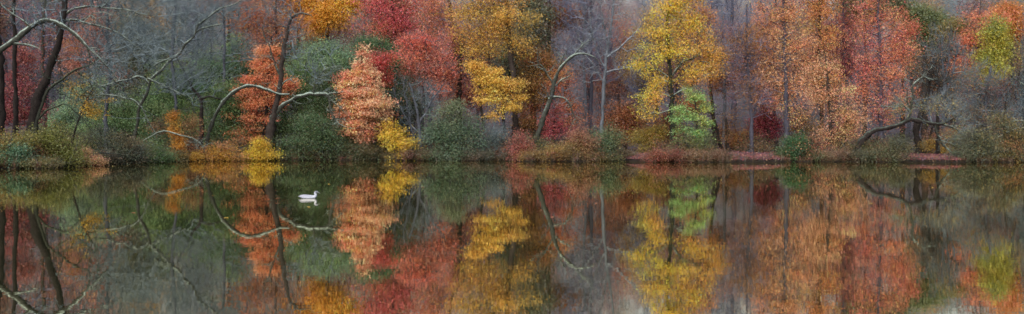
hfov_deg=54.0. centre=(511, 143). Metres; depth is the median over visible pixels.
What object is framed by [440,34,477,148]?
dark trunk
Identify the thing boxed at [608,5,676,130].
tree
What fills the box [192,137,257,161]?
yellow shrub
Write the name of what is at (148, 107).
evergreen tree
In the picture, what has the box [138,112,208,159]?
russet shrub
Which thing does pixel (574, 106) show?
orange tree
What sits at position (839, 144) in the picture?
tan bush
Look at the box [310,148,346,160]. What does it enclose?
bank bush
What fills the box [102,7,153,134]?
olive tree
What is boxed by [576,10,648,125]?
bare tree
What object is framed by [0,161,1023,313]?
pond water
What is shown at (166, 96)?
evergreen tree
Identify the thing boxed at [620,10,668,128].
bare tree
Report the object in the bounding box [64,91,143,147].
evergreen tree
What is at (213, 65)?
evergreen tree
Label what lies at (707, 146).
tan bush
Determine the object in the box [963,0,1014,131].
bare tree
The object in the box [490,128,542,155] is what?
russet bush
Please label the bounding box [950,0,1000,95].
orange tree
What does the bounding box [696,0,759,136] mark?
bare tree
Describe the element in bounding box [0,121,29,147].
olive bush
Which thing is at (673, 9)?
yellow tree
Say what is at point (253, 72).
evergreen tree
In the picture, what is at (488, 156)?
bank bush
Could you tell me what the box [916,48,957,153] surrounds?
thin trunk
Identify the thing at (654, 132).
olive shrub
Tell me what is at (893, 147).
green shrub
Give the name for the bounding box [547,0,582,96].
bare tree
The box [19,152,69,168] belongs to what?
shrub
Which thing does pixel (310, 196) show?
white duck
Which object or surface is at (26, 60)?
crimson maple
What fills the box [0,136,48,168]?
teal shrub
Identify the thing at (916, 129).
dark trunk
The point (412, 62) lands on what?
red maple
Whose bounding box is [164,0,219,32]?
olive tree
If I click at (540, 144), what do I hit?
olive bush
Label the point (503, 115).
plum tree
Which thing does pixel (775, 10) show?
olive tree
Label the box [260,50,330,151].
evergreen tree
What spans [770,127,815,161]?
evergreen bush
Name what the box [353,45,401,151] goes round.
red maple
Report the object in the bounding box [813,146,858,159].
bank bush
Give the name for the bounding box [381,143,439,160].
bank bush
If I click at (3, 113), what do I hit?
bare tree
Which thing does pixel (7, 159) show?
shrub
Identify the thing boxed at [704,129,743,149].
russet bush
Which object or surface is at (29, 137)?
yellow shrub
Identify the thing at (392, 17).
crimson maple
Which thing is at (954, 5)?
hazy tree
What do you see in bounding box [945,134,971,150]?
olive bush
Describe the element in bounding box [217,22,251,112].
bare tree
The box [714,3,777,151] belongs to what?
bare tree
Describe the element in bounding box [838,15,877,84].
bare tree
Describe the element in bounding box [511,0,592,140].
tree
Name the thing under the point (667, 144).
russet bush
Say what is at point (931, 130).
thin trunk
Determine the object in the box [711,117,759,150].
golden bush
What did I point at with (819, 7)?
golden tree
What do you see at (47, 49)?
bare tree
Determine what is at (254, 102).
coral maple
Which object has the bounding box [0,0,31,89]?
olive tree
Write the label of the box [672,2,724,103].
bare tree
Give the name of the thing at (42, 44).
sparse tree
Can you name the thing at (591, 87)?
bare tree
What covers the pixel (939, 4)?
golden tree
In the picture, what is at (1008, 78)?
plum tree
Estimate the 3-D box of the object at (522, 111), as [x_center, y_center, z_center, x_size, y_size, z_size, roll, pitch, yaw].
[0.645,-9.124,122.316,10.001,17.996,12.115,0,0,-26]
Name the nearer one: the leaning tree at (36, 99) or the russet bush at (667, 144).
the leaning tree at (36, 99)
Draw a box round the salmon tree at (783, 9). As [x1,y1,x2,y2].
[742,0,825,150]
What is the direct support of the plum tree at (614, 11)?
on the ground at (719, 104)
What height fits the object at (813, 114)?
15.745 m
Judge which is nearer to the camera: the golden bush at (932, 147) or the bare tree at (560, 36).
the golden bush at (932, 147)
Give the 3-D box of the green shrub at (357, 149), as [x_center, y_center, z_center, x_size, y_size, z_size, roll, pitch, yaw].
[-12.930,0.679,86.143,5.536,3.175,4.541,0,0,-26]
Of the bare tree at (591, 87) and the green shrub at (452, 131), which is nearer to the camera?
the green shrub at (452, 131)
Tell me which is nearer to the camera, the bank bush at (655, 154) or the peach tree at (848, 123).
the bank bush at (655, 154)
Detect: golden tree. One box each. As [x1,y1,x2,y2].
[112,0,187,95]
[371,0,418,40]
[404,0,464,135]
[436,0,549,139]
[587,0,640,33]
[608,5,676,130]
[740,0,754,10]
[788,0,853,138]
[834,17,877,104]
[882,0,953,136]
[984,0,1023,131]
[1013,0,1023,98]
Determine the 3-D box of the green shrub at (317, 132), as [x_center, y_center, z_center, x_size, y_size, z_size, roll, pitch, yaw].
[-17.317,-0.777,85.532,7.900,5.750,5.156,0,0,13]
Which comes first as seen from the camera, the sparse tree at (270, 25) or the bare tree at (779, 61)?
the sparse tree at (270, 25)
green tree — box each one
[661,82,715,148]
[960,9,1022,146]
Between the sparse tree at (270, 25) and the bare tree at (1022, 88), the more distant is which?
the sparse tree at (270, 25)
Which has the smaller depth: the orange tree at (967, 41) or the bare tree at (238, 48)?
the orange tree at (967, 41)
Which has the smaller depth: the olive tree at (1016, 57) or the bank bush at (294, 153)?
the bank bush at (294, 153)
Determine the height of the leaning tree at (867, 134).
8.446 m
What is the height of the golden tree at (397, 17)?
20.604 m
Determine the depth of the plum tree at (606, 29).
146.37 m
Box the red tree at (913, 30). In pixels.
[882,1,924,140]
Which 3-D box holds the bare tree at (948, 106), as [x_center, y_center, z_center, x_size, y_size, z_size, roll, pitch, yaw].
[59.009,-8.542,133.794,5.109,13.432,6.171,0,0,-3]
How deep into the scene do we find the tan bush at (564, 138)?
85.20 m
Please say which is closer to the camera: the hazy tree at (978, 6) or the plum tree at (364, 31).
the plum tree at (364, 31)
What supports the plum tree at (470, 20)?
on the ground at (719, 104)
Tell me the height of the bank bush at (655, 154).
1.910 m
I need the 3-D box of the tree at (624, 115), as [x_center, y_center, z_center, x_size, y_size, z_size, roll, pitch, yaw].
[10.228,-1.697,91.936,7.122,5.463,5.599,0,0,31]
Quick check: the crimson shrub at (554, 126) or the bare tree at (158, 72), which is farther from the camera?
the crimson shrub at (554, 126)
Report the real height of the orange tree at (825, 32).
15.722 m
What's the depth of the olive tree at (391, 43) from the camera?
109.27 m
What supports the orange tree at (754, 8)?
on the ground at (719, 104)
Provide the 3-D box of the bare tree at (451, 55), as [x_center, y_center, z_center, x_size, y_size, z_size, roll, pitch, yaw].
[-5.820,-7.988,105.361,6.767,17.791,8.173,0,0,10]
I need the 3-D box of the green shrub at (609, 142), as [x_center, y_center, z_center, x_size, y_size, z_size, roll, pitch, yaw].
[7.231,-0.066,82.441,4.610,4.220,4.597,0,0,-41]
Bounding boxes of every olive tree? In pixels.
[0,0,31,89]
[24,0,94,111]
[101,10,157,131]
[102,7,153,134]
[162,0,191,56]
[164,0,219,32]
[164,8,220,108]
[177,0,220,54]
[254,19,301,136]
[294,20,340,123]
[349,0,380,42]
[372,18,417,97]
[480,0,573,114]
[758,0,799,42]
[826,0,919,135]
[887,0,957,141]
[906,0,948,85]
[921,9,984,139]
[973,0,1023,110]
[975,0,1023,110]
[997,14,1023,126]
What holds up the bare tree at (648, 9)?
on the ground at (719, 104)
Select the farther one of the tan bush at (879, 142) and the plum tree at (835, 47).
the plum tree at (835, 47)
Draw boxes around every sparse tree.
[1,0,92,133]
[56,66,116,147]
[209,0,314,146]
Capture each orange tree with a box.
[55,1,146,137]
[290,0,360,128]
[346,6,374,43]
[536,1,568,99]
[540,63,595,140]
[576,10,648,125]
[628,0,655,33]
[663,1,741,147]
[740,0,769,22]
[802,10,839,100]
[937,1,1022,145]
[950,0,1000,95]
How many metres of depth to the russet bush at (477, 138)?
88.62 m
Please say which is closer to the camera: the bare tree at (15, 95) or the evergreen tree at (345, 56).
the bare tree at (15, 95)
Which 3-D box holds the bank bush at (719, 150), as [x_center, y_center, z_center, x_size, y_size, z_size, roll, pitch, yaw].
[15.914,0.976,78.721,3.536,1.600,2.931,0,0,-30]
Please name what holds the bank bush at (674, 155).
on the ground at (719, 104)
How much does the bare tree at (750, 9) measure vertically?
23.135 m
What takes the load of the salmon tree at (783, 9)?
on the ground at (719, 104)
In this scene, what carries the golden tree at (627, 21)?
on the ground at (719, 104)
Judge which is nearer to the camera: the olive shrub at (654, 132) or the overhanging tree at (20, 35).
the overhanging tree at (20, 35)
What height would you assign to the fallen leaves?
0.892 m
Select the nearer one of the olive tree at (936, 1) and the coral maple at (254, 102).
the coral maple at (254, 102)
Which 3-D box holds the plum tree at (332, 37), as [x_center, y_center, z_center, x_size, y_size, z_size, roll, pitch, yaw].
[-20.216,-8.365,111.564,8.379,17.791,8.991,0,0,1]
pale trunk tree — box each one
[563,0,654,132]
[694,8,747,148]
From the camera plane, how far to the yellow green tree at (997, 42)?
97.62 m
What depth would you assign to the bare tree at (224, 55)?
92.92 m
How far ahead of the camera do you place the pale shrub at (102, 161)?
65.55 m
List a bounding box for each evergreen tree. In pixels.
[39,68,132,136]
[63,81,165,143]
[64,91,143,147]
[88,20,180,133]
[120,90,183,150]
[133,59,213,139]
[156,25,264,140]
[189,71,280,150]
[232,31,308,143]
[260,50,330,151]
[275,27,363,151]
[291,57,382,147]
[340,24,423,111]
[362,66,436,150]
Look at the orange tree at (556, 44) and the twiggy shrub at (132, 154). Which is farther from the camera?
the orange tree at (556, 44)
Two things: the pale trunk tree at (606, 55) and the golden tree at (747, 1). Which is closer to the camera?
the pale trunk tree at (606, 55)
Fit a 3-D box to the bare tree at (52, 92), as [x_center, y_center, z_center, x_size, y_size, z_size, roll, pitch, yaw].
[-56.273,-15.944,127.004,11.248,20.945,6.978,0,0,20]
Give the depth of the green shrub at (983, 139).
77.81 m
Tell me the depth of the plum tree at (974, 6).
105.91 m
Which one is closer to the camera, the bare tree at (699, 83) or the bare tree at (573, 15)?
the bare tree at (573, 15)
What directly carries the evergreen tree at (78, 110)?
on the ground at (719, 104)
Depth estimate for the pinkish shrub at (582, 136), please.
80.92 m
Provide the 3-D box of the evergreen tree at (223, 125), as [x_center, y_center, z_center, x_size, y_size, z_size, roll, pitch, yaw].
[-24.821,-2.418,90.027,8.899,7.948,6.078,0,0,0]
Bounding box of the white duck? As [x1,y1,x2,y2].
[298,190,318,197]
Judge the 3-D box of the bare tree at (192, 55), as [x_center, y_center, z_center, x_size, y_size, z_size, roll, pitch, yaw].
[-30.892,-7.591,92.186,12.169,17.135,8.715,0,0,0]
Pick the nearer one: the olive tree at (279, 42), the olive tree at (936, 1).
the olive tree at (279, 42)
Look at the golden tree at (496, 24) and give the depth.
94.66 m
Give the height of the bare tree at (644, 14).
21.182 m
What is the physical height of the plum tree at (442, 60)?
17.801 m
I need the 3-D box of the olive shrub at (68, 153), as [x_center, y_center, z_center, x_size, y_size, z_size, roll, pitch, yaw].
[-27.715,0.107,61.129,5.338,3.627,3.693,0,0,0]
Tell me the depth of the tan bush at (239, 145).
85.84 m
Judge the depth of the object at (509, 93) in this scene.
128.11 m
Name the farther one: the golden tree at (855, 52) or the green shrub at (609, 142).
the golden tree at (855, 52)
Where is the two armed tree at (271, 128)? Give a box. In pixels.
[261,0,358,159]
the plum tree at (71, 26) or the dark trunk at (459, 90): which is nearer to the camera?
the dark trunk at (459, 90)
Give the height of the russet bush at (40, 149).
2.142 m
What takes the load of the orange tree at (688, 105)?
on the ground at (719, 104)
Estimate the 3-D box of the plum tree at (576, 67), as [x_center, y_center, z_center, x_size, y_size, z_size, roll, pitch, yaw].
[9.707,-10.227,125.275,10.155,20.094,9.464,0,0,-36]
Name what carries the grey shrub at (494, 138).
on the ground at (719, 104)
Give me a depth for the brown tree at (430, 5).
98.55 m
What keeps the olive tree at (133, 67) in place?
on the ground at (719, 104)
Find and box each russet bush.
[27,140,58,157]
[422,140,441,150]
[456,127,490,151]
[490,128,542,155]
[649,128,692,152]
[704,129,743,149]
[732,130,775,151]
[785,123,841,158]
[849,134,888,153]
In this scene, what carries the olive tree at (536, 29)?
on the ground at (719, 104)
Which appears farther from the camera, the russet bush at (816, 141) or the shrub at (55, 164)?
the russet bush at (816, 141)
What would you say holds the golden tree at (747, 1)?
on the ground at (719, 104)
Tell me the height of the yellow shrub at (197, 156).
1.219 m
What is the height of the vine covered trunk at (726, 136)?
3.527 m
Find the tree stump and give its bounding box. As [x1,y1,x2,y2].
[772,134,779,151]
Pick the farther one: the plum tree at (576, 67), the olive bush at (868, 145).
the plum tree at (576, 67)
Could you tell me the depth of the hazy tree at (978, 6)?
175.68 m
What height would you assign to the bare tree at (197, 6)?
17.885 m
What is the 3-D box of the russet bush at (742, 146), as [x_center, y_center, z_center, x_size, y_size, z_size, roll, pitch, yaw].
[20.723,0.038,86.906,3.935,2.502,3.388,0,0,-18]
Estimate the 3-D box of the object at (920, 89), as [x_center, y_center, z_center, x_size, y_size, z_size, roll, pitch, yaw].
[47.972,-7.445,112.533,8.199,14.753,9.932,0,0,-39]
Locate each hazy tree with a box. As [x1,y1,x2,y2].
[896,0,961,26]
[943,0,975,82]
[956,0,1023,25]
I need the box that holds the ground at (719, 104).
[0,1,1023,168]
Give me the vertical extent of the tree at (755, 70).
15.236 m
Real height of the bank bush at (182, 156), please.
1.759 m
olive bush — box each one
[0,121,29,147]
[60,129,114,152]
[61,127,97,148]
[155,128,194,150]
[390,133,431,153]
[512,131,552,149]
[524,128,562,147]
[528,137,553,151]
[658,125,721,152]
[734,130,771,151]
[842,132,882,152]
[885,130,917,152]
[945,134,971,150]
[959,130,1020,155]
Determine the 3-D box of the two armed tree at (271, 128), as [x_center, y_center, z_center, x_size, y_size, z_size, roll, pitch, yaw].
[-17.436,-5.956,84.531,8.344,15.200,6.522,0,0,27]
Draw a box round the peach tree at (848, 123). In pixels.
[794,48,871,150]
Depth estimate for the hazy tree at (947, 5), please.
178.77 m
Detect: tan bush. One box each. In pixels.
[208,131,254,159]
[548,133,577,149]
[698,143,724,151]
[740,136,779,152]
[818,132,870,152]
[866,134,898,149]
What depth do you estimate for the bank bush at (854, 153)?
79.95 m
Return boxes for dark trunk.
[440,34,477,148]
[706,99,723,149]
[913,52,937,153]
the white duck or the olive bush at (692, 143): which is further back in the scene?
the olive bush at (692, 143)
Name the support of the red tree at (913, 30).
on the ground at (719, 104)
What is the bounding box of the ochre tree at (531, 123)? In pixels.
[498,33,578,140]
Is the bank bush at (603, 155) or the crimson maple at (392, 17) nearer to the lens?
the bank bush at (603, 155)
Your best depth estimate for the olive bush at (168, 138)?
85.24 m
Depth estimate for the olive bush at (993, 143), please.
81.07 m
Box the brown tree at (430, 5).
[407,0,503,144]
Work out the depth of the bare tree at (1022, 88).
81.99 m
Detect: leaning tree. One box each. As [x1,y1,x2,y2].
[0,0,191,146]
[31,45,140,160]
[527,34,598,145]
[854,65,989,154]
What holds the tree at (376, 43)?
on the ground at (719, 104)
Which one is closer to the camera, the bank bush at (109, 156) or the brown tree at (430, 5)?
the bank bush at (109, 156)
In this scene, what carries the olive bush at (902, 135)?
on the ground at (719, 104)
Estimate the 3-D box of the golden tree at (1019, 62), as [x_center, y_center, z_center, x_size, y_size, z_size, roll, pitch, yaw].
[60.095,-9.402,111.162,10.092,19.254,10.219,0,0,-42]
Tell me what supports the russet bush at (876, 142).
on the ground at (719, 104)
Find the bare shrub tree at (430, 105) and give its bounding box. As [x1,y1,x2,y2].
[388,71,480,151]
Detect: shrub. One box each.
[0,123,45,157]
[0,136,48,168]
[0,156,18,165]
[12,120,100,167]
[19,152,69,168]
[73,120,169,163]
[75,144,155,165]
[124,136,179,162]
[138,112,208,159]
[185,150,204,161]
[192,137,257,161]
[238,136,285,160]
[269,100,351,160]
[330,134,387,160]
[368,116,426,160]
[374,119,397,153]
[406,96,488,160]
[450,113,516,160]
[501,125,539,160]
[526,135,596,161]
[533,99,581,144]
[563,117,610,161]
[584,117,632,161]
[623,122,669,152]
[742,103,784,146]
[778,103,824,140]
[847,135,926,162]
[919,118,966,149]
[940,124,1019,162]
[979,108,1023,162]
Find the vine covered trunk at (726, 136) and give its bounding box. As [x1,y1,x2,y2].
[719,118,735,151]
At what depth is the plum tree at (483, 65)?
148.97 m
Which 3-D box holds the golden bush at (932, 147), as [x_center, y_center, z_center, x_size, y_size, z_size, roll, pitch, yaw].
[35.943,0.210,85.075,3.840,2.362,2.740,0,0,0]
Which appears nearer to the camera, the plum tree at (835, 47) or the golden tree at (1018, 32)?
the golden tree at (1018, 32)
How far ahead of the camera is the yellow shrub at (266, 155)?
83.34 m
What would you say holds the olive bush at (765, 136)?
on the ground at (719, 104)
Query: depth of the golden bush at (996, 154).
78.08 m
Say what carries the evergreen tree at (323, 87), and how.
on the ground at (719, 104)
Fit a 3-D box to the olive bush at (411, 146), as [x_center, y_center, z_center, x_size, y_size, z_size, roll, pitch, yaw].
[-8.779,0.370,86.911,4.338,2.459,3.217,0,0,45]
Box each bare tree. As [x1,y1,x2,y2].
[0,0,17,140]
[0,0,79,113]
[9,0,29,142]
[32,0,84,97]
[50,0,171,145]
[65,0,252,143]
[117,0,238,121]
[167,51,245,153]
[174,0,233,132]
[190,0,282,120]
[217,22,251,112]
[430,0,480,143]
[454,0,493,136]
[544,0,582,124]
[546,0,622,138]
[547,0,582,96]
[559,0,643,133]
[620,0,665,105]
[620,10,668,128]
[632,0,665,30]
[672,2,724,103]
[692,0,738,89]
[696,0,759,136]
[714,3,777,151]
[720,1,754,110]
[721,0,787,116]
[772,0,804,132]
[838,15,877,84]
[907,15,990,149]
[939,56,1023,136]
[946,90,963,127]
[956,48,992,118]
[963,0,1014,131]
[995,20,1023,138]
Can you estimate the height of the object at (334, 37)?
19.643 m
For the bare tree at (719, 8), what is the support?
on the ground at (719, 104)
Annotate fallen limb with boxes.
[143,130,211,151]
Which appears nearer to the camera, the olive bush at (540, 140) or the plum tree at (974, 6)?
the olive bush at (540, 140)
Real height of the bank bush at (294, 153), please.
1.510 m
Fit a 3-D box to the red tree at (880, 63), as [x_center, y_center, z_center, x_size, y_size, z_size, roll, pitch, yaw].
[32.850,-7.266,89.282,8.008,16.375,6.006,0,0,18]
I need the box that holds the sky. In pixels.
[156,0,985,53]
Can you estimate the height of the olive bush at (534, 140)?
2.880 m
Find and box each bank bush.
[89,145,127,164]
[159,146,195,161]
[274,148,302,160]
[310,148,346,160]
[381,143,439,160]
[460,148,497,160]
[484,149,521,160]
[513,146,561,161]
[576,149,615,161]
[615,147,637,159]
[634,147,678,162]
[661,146,696,161]
[679,146,719,162]
[698,147,739,161]
[806,145,845,161]
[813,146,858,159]
[846,146,876,158]
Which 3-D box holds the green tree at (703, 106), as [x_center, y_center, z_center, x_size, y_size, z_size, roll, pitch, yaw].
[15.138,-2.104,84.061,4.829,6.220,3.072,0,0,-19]
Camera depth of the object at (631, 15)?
208.17 m
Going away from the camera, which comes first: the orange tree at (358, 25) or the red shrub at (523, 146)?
the red shrub at (523, 146)
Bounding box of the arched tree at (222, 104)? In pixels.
[203,79,289,151]
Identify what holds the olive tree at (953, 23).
on the ground at (719, 104)
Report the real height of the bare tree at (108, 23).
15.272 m
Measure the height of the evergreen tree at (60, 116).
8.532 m
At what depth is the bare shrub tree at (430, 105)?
87.94 m
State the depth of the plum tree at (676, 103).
123.21 m
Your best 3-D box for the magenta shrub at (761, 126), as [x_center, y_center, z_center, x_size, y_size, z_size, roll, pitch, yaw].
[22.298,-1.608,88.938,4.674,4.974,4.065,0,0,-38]
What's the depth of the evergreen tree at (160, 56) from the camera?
107.71 m
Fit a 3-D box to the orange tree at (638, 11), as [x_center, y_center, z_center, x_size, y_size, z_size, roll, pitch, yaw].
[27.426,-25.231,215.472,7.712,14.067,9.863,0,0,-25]
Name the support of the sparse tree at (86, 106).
on the ground at (719, 104)
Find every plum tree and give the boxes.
[44,0,121,124]
[53,0,95,89]
[215,0,252,76]
[254,0,294,36]
[301,7,359,128]
[334,0,390,108]
[419,5,468,118]
[453,0,496,90]
[465,0,521,134]
[475,0,504,113]
[555,0,623,135]
[581,0,630,118]
[591,0,634,41]
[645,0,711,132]
[658,19,699,123]
[764,0,834,135]
[803,0,872,138]
[832,22,888,107]
[938,0,1019,126]
[987,6,1023,134]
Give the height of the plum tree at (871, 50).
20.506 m
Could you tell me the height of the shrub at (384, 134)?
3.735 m
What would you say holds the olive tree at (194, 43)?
on the ground at (719, 104)
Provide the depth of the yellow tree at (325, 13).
105.22 m
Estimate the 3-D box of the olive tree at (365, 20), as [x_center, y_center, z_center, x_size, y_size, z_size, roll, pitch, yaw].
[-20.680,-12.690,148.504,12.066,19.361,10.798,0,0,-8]
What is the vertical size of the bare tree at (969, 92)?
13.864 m
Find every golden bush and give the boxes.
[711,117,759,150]
[914,134,952,153]
[981,148,1009,161]
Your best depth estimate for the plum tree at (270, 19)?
159.38 m
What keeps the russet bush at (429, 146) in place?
on the ground at (719, 104)
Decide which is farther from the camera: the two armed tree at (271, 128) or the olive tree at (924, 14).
the olive tree at (924, 14)
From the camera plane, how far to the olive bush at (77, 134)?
80.64 m
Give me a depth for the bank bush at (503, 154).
84.13 m
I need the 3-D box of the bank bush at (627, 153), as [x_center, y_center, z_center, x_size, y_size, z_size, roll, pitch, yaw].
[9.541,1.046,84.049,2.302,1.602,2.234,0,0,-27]
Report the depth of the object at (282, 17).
106.71 m
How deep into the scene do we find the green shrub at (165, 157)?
76.74 m
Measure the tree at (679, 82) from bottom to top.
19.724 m
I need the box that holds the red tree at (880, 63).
[841,0,928,142]
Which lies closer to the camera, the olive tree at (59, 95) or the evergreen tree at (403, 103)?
the evergreen tree at (403, 103)
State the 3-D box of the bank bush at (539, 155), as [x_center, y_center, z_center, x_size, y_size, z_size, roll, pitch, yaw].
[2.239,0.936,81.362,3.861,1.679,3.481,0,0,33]
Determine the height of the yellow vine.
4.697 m
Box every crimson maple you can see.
[3,36,59,132]
[341,0,442,132]
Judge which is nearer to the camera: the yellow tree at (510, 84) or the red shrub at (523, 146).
the red shrub at (523, 146)
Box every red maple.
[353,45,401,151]
[390,25,465,149]
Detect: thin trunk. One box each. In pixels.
[766,119,777,150]
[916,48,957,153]
[926,121,942,152]
[1002,91,1015,141]
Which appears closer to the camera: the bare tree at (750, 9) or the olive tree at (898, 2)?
the olive tree at (898, 2)
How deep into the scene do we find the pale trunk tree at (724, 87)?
91.85 m
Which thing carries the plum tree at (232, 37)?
on the ground at (719, 104)
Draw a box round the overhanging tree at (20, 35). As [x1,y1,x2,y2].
[0,0,137,90]
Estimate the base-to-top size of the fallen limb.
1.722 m
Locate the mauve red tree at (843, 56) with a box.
[821,0,872,146]
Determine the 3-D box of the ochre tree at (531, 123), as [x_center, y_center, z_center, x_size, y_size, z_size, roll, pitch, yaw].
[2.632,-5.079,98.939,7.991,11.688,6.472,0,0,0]
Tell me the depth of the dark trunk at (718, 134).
89.92 m
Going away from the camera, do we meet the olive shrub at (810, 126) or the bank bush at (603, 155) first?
the bank bush at (603, 155)
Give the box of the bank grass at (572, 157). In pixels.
[0,147,1023,168]
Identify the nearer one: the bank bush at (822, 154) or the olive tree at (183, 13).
the bank bush at (822, 154)
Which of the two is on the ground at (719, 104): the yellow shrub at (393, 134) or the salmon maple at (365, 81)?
the salmon maple at (365, 81)
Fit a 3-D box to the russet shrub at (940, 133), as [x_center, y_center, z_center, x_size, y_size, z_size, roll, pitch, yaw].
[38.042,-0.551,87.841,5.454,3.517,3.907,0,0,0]
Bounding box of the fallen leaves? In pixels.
[7,150,1022,165]
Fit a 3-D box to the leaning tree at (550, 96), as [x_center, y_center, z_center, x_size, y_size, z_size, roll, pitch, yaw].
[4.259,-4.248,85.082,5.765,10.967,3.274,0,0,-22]
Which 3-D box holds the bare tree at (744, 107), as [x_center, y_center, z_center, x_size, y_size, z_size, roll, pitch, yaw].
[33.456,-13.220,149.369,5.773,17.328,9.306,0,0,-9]
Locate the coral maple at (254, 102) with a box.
[221,36,305,151]
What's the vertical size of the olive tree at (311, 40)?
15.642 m
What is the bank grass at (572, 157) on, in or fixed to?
on the ground at (719, 104)
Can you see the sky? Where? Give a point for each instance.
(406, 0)
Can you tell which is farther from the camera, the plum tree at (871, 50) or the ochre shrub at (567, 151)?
the plum tree at (871, 50)
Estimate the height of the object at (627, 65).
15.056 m
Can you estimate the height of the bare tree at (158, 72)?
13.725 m
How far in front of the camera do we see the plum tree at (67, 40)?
113.53 m
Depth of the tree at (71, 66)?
105.05 m
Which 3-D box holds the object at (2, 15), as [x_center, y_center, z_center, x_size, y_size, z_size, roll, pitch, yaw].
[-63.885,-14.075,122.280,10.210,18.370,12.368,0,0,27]
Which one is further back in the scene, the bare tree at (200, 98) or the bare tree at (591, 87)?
the bare tree at (591, 87)
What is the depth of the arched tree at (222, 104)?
84.39 m
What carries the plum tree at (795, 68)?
on the ground at (719, 104)
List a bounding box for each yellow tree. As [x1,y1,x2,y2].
[281,0,375,130]
[461,57,533,136]
[620,0,733,149]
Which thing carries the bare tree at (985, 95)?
on the ground at (719, 104)
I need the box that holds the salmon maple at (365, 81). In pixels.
[325,41,404,160]
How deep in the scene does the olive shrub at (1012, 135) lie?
78.17 m
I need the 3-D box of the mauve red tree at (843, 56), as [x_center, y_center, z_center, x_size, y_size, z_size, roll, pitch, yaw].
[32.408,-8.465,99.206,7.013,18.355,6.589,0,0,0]
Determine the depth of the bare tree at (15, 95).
63.91 m
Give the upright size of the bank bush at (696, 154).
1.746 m
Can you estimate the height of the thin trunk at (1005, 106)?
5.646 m
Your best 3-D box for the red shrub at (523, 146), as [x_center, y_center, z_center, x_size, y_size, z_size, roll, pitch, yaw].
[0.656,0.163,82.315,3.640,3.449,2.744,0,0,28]
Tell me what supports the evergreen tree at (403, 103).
on the ground at (719, 104)
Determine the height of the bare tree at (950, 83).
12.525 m
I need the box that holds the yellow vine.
[162,108,188,155]
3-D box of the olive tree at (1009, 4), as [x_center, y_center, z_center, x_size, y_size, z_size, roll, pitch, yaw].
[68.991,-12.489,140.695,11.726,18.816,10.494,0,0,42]
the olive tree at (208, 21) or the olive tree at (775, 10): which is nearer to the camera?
the olive tree at (208, 21)
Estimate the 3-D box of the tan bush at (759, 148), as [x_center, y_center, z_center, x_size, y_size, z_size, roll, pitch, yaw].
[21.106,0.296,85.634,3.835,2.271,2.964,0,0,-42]
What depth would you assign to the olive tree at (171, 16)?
174.50 m
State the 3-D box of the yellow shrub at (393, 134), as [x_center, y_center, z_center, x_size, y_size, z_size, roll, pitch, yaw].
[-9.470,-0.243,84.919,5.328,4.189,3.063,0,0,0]
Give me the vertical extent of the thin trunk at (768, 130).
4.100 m

